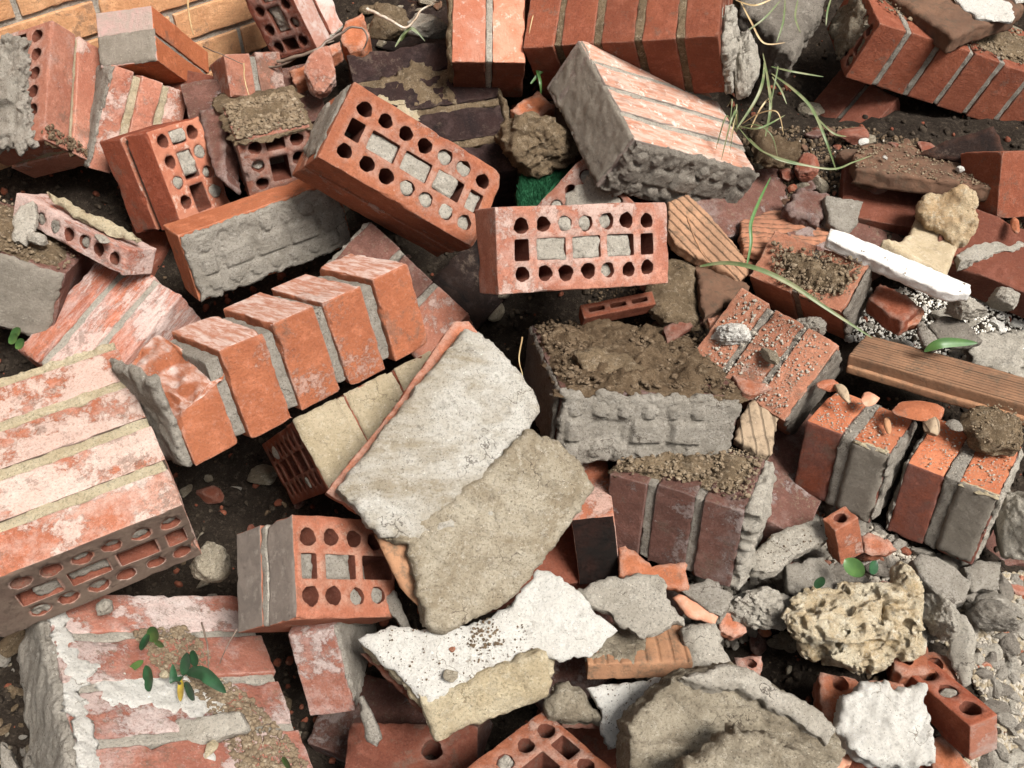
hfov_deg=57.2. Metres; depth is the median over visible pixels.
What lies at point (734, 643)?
mortar stone
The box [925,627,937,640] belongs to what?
mortar stone
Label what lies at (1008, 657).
gravel stone
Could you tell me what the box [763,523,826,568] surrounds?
soil specks
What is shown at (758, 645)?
rubble chunk
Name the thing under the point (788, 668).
rubble chunk
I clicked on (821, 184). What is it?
rubble chunk
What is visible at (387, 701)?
single brick
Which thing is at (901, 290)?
white grit
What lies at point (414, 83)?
burnt brickwork block
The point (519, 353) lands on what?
root
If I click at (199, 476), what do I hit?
rubble chunk
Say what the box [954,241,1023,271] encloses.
mortar fragment
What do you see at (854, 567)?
leaf
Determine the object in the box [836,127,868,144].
rubble chunk
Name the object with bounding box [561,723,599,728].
tile fragment
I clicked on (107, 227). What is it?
mortar strip
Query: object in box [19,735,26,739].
rubble stone
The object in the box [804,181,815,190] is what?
rubble chunk
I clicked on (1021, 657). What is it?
gravel stone
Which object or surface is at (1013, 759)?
gravel stone
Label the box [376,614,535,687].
soil specks
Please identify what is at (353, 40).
brick chip
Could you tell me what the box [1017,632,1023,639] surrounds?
gravel stone
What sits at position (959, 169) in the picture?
stone
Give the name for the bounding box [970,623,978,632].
gravel stone
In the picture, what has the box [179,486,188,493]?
rubble chunk
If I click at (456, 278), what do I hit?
single brick
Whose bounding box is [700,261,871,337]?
grass leaf
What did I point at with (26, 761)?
mortar fragment
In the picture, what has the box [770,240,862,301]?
soil layer
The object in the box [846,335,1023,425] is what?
wooden plank
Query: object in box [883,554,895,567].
mortar stone
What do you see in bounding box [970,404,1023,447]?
soil crumbs
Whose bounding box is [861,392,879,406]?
tile shard
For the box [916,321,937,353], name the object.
mortar fragment
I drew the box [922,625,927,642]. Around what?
mortar stone
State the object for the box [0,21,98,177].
brickwork block
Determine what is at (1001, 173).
single brick
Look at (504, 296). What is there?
rubble chunk
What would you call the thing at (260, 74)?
brick pair
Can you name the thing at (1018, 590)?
brick chip
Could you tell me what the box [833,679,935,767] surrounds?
chalky lump
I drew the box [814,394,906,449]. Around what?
soil layer
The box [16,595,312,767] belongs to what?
brickwork block
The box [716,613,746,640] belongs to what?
brick chip
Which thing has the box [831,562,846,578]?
mortar stone
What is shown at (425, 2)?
rubble chunk
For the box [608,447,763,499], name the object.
soil layer
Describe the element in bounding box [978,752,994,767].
gravel stone
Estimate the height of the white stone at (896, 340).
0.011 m
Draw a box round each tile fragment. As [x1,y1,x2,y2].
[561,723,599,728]
[706,315,720,329]
[730,375,771,401]
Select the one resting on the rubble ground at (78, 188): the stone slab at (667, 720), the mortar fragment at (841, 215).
the stone slab at (667, 720)
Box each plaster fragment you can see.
[577,573,684,639]
[586,677,660,749]
[960,330,1023,376]
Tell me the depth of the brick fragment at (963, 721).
1.10 m
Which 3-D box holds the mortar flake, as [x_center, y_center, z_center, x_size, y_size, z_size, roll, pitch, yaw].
[0.135,-0.017,1.225,0.110,0.016,0.078,3,53,-5]
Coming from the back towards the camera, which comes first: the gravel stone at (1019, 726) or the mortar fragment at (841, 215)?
the mortar fragment at (841, 215)
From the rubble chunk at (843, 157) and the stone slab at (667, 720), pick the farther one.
the rubble chunk at (843, 157)
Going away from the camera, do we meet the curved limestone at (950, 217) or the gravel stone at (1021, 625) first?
the gravel stone at (1021, 625)
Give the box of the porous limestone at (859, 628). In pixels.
[781,561,926,675]
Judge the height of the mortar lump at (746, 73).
0.092 m
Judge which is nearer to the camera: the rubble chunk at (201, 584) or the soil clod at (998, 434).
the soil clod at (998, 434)
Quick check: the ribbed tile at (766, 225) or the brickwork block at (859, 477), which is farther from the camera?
the ribbed tile at (766, 225)
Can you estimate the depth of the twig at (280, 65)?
1.53 m
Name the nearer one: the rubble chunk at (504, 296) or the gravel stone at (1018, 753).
the gravel stone at (1018, 753)
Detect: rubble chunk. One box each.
[0,630,24,657]
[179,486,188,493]
[181,484,192,497]
[192,471,204,483]
[196,485,223,503]
[196,581,208,587]
[197,532,215,548]
[204,475,212,482]
[216,511,224,519]
[217,487,243,507]
[247,464,277,484]
[247,524,254,529]
[285,697,291,710]
[294,501,304,508]
[359,5,373,14]
[376,40,386,47]
[418,0,435,5]
[433,1,441,10]
[488,303,504,321]
[498,294,509,298]
[640,285,645,292]
[744,147,752,156]
[749,633,766,655]
[752,163,763,170]
[766,638,783,649]
[777,631,796,652]
[778,168,794,181]
[781,199,789,205]
[785,665,791,673]
[794,153,819,181]
[797,102,824,115]
[801,144,807,151]
[804,129,825,138]
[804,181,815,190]
[811,176,828,192]
[827,127,834,136]
[833,144,841,149]
[835,149,857,165]
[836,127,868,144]
[855,184,873,190]
[868,134,875,143]
[870,188,887,193]
[888,142,898,147]
[917,141,934,151]
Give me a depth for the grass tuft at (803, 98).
1.45 m
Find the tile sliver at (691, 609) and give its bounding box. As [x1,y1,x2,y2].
[673,594,717,623]
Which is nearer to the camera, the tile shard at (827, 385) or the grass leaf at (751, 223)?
the tile shard at (827, 385)
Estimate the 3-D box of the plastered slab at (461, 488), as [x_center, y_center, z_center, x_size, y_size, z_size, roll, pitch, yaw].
[-0.059,0.104,1.127,0.320,0.079,0.381,3,78,-16]
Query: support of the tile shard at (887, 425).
on the brickwork block at (859, 477)
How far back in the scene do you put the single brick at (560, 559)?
1.25 m
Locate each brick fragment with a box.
[823,506,862,563]
[849,760,926,767]
[905,661,996,759]
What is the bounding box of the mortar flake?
[572,346,645,373]
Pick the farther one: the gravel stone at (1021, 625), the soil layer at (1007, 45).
the soil layer at (1007, 45)
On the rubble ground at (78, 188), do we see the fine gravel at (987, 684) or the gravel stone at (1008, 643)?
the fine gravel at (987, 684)
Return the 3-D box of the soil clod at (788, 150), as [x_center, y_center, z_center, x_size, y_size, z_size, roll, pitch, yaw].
[0.413,-0.396,1.546,0.080,0.037,0.145,-25,50,-23]
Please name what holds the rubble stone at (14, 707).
on the rubble ground at (78, 188)
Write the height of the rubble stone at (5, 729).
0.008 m
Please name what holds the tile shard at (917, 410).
on the brickwork block at (859, 477)
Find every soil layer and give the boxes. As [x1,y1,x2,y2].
[0,195,79,268]
[41,123,88,159]
[132,625,308,767]
[211,85,312,145]
[525,318,747,402]
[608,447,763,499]
[701,293,829,413]
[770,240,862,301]
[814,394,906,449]
[878,0,1023,64]
[917,421,1010,488]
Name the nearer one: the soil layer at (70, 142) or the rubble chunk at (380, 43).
the soil layer at (70, 142)
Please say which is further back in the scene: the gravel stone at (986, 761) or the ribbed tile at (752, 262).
the ribbed tile at (752, 262)
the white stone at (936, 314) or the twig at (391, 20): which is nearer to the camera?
the white stone at (936, 314)
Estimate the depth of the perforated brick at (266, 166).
1.48 m
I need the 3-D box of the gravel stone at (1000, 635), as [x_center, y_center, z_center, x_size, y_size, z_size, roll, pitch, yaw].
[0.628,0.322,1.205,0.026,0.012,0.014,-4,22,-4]
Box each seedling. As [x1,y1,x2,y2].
[130,626,163,691]
[169,650,225,700]
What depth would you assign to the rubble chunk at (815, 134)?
1.60 m
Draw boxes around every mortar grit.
[686,506,964,647]
[691,505,933,647]
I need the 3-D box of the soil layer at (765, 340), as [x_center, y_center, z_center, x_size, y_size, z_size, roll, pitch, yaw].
[0.346,-0.044,1.301,0.148,0.078,0.102,34,54,29]
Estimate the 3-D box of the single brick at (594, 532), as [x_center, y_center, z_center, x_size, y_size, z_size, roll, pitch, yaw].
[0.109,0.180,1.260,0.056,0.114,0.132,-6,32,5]
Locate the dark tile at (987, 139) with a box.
[915,126,1003,162]
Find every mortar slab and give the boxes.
[749,520,827,579]
[782,557,838,596]
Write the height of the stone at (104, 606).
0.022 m
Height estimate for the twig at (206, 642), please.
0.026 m
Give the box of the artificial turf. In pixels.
[515,164,572,205]
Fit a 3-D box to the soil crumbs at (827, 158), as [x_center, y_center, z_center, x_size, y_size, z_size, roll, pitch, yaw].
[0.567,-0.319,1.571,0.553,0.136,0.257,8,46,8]
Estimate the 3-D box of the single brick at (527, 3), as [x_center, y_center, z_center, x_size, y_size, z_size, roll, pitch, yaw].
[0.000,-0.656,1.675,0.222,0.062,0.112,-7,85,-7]
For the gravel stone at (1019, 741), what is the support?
on the fine gravel at (987, 684)
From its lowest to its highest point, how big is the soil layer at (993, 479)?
0.028 m
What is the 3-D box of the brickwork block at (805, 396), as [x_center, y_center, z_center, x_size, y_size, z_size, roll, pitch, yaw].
[0.367,-0.027,1.353,0.166,0.116,0.134,36,89,25]
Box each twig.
[201,622,208,668]
[203,46,241,63]
[219,629,236,663]
[268,40,333,67]
[276,26,367,62]
[366,1,439,28]
[686,217,707,261]
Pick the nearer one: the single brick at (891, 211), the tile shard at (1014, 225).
the tile shard at (1014, 225)
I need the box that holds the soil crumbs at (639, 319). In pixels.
[587,264,751,342]
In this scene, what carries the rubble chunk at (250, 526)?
on the rubble ground at (78, 188)
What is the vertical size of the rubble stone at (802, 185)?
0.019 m
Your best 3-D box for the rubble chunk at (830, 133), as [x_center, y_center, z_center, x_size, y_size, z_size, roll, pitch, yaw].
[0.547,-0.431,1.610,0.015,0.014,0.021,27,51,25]
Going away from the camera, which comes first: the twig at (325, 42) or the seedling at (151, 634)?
the seedling at (151, 634)
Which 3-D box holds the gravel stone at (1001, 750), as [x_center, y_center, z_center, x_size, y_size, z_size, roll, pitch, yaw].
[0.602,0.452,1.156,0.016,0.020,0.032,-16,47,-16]
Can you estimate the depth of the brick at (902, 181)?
1.47 m
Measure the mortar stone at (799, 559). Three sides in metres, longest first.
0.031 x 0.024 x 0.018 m
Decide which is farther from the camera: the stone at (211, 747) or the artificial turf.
the artificial turf
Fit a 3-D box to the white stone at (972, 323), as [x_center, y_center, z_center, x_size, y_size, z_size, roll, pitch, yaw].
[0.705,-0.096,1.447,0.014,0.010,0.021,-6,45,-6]
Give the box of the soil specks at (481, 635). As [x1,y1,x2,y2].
[466,620,504,648]
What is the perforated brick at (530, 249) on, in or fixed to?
on the slotted tile at (627, 306)
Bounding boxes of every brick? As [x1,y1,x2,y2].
[13,193,156,274]
[130,224,170,275]
[163,179,350,301]
[164,70,213,119]
[181,64,323,123]
[223,108,309,195]
[288,622,376,715]
[307,674,492,762]
[345,723,477,767]
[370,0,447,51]
[432,240,504,330]
[446,0,529,37]
[467,711,610,767]
[475,202,667,294]
[487,523,588,613]
[534,554,683,724]
[537,159,633,205]
[549,101,582,165]
[565,712,616,767]
[571,460,617,584]
[696,168,788,247]
[757,414,820,546]
[787,223,903,280]
[812,672,904,723]
[839,164,921,236]
[849,142,990,201]
[886,638,956,685]
[938,209,1023,317]
[960,151,1023,217]
[986,530,1023,565]
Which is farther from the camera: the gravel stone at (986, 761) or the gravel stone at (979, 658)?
the gravel stone at (979, 658)
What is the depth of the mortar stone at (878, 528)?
1.28 m
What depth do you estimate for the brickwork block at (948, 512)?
1.21 m
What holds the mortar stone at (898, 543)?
on the rubble ground at (78, 188)
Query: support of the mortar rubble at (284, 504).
on the rubble ground at (78, 188)
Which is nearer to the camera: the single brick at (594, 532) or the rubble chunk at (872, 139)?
the single brick at (594, 532)
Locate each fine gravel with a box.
[935,569,1023,767]
[939,570,1023,767]
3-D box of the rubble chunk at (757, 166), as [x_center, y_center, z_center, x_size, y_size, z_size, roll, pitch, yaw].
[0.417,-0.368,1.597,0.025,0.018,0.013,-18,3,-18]
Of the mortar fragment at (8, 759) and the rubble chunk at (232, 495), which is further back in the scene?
the rubble chunk at (232, 495)
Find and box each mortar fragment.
[0,743,20,767]
[21,749,34,767]
[176,711,250,744]
[543,681,601,725]
[678,622,730,667]
[821,195,862,233]
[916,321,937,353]
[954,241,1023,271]
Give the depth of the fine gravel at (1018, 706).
1.18 m
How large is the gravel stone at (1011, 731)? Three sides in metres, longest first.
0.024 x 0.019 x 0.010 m
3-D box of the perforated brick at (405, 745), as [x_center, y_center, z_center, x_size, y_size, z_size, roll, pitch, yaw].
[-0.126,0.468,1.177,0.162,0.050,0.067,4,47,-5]
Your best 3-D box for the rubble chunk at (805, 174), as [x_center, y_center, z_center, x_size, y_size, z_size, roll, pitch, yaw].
[0.493,-0.361,1.562,0.039,0.035,0.064,39,45,-16]
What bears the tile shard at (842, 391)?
on the brickwork block at (859, 477)
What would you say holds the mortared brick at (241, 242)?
on the rubble ground at (78, 188)
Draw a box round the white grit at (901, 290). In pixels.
[850,287,1023,358]
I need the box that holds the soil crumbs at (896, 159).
[854,141,988,185]
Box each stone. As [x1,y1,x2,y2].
[0,654,10,666]
[0,723,11,735]
[5,685,13,691]
[10,687,18,697]
[11,704,18,711]
[16,688,22,695]
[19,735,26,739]
[20,747,26,756]
[26,232,48,246]
[94,234,109,243]
[96,599,112,615]
[159,670,169,678]
[203,753,215,760]
[204,740,218,758]
[403,13,447,39]
[443,669,457,682]
[684,617,691,622]
[694,576,704,582]
[711,323,751,344]
[730,638,738,650]
[741,583,754,591]
[741,634,747,641]
[745,626,757,637]
[755,582,769,588]
[760,348,779,364]
[772,579,784,593]
[792,557,804,562]
[796,182,809,188]
[796,317,826,334]
[802,546,829,558]
[813,514,819,520]
[817,504,823,515]
[824,503,836,514]
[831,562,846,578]
[840,574,869,582]
[844,335,853,342]
[858,138,868,145]
[858,519,868,535]
[864,322,874,328]
[864,562,888,577]
[872,522,885,534]
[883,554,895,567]
[884,534,894,542]
[890,339,901,343]
[892,538,907,551]
[902,340,913,346]
[910,547,935,555]
[922,593,961,640]
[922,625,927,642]
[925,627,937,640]
[930,310,944,318]
[940,554,967,570]
[944,296,986,320]
[945,419,962,431]
[947,349,960,357]
[955,166,964,172]
[956,600,966,607]
[964,601,972,611]
[965,599,1018,631]
[966,320,976,326]
[966,592,978,603]
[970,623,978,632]
[972,592,1009,606]
[974,653,984,663]
[974,667,993,679]
[976,642,982,648]
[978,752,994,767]
[981,643,1002,660]
[984,699,1007,712]
[985,651,996,662]
[986,286,1019,311]
[987,686,993,698]
[988,319,1000,326]
[990,659,1004,669]
[990,677,1002,698]
[990,757,1000,767]
[991,750,998,759]
[992,632,1006,638]
[995,665,1008,680]
[995,742,1009,763]
[996,321,1004,333]
[996,712,1017,727]
[997,572,1013,601]
[998,632,1020,655]
[1000,682,1012,696]
[1000,753,1017,767]
[1005,656,1021,677]
[1006,653,1016,660]
[1006,692,1020,701]
[1007,728,1017,735]
[1008,673,1017,683]
[1009,602,1023,618]
[1009,700,1016,707]
[1009,707,1020,715]
[1010,573,1023,585]
[1010,737,1023,745]
[1010,748,1023,763]
[1011,320,1023,326]
[1014,722,1023,730]
[1015,619,1023,634]
[1016,598,1023,604]
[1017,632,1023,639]
[1018,652,1023,663]
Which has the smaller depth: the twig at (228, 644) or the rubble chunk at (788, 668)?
the twig at (228, 644)
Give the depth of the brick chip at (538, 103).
1.55 m
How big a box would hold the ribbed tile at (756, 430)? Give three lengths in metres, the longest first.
0.092 x 0.076 x 0.023 m
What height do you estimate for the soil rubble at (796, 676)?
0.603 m
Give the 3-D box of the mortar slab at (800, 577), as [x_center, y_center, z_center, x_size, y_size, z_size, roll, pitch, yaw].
[0.386,0.252,1.218,0.068,0.028,0.057,0,53,0]
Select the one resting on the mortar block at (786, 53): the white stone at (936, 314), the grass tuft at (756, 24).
the grass tuft at (756, 24)
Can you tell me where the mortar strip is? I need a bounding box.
[47,192,140,243]
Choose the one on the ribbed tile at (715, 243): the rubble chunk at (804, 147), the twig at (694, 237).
the twig at (694, 237)
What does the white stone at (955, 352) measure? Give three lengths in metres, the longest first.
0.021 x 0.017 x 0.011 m
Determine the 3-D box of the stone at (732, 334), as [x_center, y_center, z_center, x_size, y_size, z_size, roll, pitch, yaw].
[0.311,-0.072,1.322,0.059,0.052,0.046,0,45,0]
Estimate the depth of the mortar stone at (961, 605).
1.22 m
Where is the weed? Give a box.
[8,327,23,348]
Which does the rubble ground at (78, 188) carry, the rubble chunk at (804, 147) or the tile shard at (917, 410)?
the rubble chunk at (804, 147)
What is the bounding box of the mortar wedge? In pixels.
[908,553,970,606]
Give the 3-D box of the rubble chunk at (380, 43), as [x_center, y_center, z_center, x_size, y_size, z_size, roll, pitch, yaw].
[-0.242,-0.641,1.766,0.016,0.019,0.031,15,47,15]
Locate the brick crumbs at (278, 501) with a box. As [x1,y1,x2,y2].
[0,3,1023,763]
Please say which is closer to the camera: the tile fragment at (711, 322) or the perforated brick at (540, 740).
the perforated brick at (540, 740)
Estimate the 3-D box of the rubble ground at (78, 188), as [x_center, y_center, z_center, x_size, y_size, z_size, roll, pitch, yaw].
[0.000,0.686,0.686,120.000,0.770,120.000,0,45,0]
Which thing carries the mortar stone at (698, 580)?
on the rubble ground at (78, 188)
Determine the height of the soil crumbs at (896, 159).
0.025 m
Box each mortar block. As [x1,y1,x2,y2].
[679,578,733,623]
[732,0,825,79]
[959,560,1000,594]
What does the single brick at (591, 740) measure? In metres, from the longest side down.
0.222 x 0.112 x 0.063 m
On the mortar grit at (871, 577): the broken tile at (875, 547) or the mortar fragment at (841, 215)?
the broken tile at (875, 547)
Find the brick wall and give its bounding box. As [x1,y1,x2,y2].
[0,0,266,169]
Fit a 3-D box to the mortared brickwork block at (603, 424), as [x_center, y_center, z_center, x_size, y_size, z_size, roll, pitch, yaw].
[0.156,0.014,1.310,0.246,0.110,0.262,2,23,-10]
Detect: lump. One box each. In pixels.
[189,541,230,582]
[304,45,335,98]
[368,3,408,41]
[493,111,578,179]
[727,586,791,630]
[733,28,759,99]
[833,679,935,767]
[993,491,1023,560]
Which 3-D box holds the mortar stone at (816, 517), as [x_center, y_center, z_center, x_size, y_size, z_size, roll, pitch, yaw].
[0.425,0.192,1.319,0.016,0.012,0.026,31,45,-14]
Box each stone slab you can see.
[616,661,845,767]
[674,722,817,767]
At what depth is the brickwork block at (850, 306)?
1.38 m
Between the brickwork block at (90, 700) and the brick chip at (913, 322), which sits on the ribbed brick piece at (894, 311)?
the brick chip at (913, 322)
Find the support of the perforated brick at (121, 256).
on the brickwork block at (130, 316)
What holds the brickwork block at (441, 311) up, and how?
on the rubble ground at (78, 188)
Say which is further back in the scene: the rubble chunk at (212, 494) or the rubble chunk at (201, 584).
the rubble chunk at (212, 494)
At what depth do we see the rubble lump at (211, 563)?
1.19 m
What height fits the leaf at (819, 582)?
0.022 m
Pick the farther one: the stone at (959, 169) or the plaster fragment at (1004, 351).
the stone at (959, 169)
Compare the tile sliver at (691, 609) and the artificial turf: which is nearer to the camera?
the tile sliver at (691, 609)
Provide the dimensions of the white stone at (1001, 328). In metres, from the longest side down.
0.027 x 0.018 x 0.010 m
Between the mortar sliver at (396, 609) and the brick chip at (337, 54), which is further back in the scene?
the brick chip at (337, 54)
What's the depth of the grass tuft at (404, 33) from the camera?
1.58 m
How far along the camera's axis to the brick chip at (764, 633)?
1.27 m
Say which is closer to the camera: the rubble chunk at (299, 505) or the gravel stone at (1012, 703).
the gravel stone at (1012, 703)
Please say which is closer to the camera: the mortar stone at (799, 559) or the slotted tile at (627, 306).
the mortar stone at (799, 559)
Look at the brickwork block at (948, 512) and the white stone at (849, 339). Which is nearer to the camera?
the brickwork block at (948, 512)
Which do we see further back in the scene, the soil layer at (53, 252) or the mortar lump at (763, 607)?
the soil layer at (53, 252)
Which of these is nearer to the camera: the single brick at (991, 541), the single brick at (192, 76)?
the single brick at (991, 541)
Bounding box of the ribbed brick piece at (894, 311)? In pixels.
[865,284,918,335]
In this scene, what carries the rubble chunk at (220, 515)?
on the rubble ground at (78, 188)
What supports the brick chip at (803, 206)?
on the ribbed tile at (766, 225)
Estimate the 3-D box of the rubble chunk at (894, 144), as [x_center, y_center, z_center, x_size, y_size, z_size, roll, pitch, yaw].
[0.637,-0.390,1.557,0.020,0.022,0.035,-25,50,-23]
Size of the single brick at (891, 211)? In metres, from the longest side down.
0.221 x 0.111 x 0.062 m
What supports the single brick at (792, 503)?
on the rubble ground at (78, 188)
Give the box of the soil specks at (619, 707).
[595,680,651,748]
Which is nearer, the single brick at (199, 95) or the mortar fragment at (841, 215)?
the mortar fragment at (841, 215)
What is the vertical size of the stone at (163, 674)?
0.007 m
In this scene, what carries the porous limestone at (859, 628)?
on the rubble ground at (78, 188)
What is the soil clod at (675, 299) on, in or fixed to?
on the soil layer at (681, 365)
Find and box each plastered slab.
[325,321,594,634]
[358,570,617,741]
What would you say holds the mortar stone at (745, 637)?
on the rubble ground at (78, 188)
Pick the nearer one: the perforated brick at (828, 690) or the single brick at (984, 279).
the perforated brick at (828, 690)
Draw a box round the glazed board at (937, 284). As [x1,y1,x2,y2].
[824,229,970,301]
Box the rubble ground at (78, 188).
[0,0,1023,767]
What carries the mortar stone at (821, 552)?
on the rubble ground at (78, 188)
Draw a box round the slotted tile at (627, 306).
[579,291,655,324]
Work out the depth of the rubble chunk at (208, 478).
1.48 m
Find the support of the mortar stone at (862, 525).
on the rubble ground at (78, 188)
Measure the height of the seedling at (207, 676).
0.048 m
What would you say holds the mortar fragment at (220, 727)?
on the brickwork block at (90, 700)
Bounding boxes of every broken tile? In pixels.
[618,546,688,592]
[856,532,896,561]
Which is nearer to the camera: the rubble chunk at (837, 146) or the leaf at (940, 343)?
the leaf at (940, 343)
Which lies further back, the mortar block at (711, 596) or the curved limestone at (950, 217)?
the curved limestone at (950, 217)
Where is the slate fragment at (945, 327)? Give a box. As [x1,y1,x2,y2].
[927,316,982,349]
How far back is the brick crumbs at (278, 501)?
1.47 m
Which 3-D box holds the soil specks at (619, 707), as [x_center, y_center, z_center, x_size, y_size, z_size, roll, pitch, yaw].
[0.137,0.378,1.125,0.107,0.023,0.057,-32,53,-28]
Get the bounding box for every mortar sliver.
[357,696,382,746]
[386,590,409,626]
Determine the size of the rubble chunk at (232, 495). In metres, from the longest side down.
0.051 x 0.032 x 0.021 m
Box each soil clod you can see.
[645,259,700,332]
[746,120,801,169]
[960,405,1022,456]
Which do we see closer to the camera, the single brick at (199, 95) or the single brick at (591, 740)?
the single brick at (591, 740)
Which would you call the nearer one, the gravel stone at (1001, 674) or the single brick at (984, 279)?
the gravel stone at (1001, 674)
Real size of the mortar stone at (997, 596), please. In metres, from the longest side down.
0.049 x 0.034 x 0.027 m
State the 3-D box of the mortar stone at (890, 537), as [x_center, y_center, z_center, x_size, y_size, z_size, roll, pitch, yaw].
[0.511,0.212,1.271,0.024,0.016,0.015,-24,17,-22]
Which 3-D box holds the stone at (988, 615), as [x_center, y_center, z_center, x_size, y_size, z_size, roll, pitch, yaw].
[0.606,0.292,1.183,0.062,0.064,0.049,0,45,0]
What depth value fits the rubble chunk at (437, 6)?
1.76 m
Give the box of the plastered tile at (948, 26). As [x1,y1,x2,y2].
[888,0,1023,53]
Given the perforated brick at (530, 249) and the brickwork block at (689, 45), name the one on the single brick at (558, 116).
the brickwork block at (689, 45)
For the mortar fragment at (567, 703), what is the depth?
1.12 m
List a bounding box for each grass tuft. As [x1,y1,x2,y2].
[395,27,424,46]
[530,70,541,92]
[716,54,871,169]
[736,0,830,44]
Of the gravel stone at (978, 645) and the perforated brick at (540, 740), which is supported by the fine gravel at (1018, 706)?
the gravel stone at (978, 645)
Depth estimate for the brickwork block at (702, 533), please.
1.18 m
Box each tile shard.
[816,379,838,391]
[834,384,850,402]
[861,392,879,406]
[884,417,891,433]
[891,400,943,420]
[922,417,939,435]
[1010,217,1019,233]
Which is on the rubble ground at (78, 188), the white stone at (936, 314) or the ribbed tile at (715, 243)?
the white stone at (936, 314)
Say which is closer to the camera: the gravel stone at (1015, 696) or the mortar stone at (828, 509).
the gravel stone at (1015, 696)
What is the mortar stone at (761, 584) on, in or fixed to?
on the rubble ground at (78, 188)
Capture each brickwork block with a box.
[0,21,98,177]
[0,202,95,335]
[0,342,201,636]
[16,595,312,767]
[18,262,200,366]
[83,63,185,172]
[110,253,426,466]
[262,351,430,504]
[326,222,474,358]
[347,40,520,225]
[446,0,524,96]
[523,0,739,99]
[523,326,741,464]
[547,41,759,203]
[608,451,776,590]
[698,288,842,434]
[749,231,872,338]
[794,393,916,522]
[827,0,1023,120]
[886,419,1023,564]
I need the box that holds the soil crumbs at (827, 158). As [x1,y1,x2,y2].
[735,125,1021,227]
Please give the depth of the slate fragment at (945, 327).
1.34 m
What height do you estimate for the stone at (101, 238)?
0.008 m
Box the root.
[518,337,522,374]
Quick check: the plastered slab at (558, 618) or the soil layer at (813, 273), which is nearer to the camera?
the plastered slab at (558, 618)
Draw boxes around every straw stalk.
[187,0,193,34]
[243,63,248,94]
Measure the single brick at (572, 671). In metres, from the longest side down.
0.243 x 0.112 x 0.062 m
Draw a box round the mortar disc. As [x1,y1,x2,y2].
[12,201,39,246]
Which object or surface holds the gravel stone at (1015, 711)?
on the rubble ground at (78, 188)
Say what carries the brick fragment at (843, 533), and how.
on the rubble ground at (78, 188)
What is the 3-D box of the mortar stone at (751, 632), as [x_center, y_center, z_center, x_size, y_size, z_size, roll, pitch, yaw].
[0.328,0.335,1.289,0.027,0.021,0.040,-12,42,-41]
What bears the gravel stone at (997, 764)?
on the fine gravel at (1018, 706)
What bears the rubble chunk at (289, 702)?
on the rubble ground at (78, 188)
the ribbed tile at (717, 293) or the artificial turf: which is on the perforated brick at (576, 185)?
the artificial turf
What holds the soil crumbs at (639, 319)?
on the rubble ground at (78, 188)
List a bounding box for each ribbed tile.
[584,623,692,678]
[666,194,748,280]
[694,265,749,323]
[733,400,778,460]
[737,210,828,260]
[744,258,757,276]
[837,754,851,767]
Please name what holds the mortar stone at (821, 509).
on the rubble ground at (78, 188)
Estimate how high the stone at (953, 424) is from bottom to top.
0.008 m
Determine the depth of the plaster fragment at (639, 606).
1.15 m
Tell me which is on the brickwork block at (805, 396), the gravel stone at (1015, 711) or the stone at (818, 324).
the stone at (818, 324)
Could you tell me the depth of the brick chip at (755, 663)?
1.18 m
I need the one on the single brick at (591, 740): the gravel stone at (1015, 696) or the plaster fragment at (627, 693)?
the plaster fragment at (627, 693)
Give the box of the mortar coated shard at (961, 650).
[947,614,976,687]
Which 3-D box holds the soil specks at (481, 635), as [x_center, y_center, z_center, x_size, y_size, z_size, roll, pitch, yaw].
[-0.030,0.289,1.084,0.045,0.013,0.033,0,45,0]
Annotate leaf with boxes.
[282,757,289,767]
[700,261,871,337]
[746,179,769,262]
[814,577,824,588]
[843,558,864,576]
[869,560,877,574]
[924,338,976,351]
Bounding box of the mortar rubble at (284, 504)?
[12,4,1023,767]
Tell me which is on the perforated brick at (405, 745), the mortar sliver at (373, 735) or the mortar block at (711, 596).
the mortar sliver at (373, 735)
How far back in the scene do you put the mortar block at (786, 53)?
1.59 m
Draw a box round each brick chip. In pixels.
[199,109,240,194]
[289,65,307,92]
[330,42,343,66]
[341,13,371,62]
[510,91,554,117]
[662,317,704,342]
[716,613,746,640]
[732,656,762,674]
[757,629,771,636]
[780,188,829,229]
[907,306,923,330]
[926,736,970,767]
[982,661,991,667]
[1011,584,1023,595]
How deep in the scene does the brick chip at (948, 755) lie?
1.12 m
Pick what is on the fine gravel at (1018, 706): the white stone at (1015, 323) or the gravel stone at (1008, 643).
the gravel stone at (1008, 643)
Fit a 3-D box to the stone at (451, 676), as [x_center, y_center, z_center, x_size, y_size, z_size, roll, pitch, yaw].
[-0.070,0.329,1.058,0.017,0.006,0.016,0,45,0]
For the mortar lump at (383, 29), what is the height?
0.067 m
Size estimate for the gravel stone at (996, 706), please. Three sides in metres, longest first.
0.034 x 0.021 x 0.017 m
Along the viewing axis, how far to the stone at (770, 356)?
1.28 m
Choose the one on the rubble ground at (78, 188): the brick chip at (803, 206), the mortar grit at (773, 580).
the mortar grit at (773, 580)
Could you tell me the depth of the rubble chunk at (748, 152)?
1.61 m
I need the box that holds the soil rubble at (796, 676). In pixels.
[0,0,1023,767]
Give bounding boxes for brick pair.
[96,6,208,84]
[100,116,229,232]
[210,52,284,97]
[237,515,394,632]
[245,0,342,58]
[292,82,499,256]
[814,70,899,122]
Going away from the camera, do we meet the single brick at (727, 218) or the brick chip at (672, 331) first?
the brick chip at (672, 331)
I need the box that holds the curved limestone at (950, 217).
[880,184,978,274]
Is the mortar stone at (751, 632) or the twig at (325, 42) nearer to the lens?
the mortar stone at (751, 632)

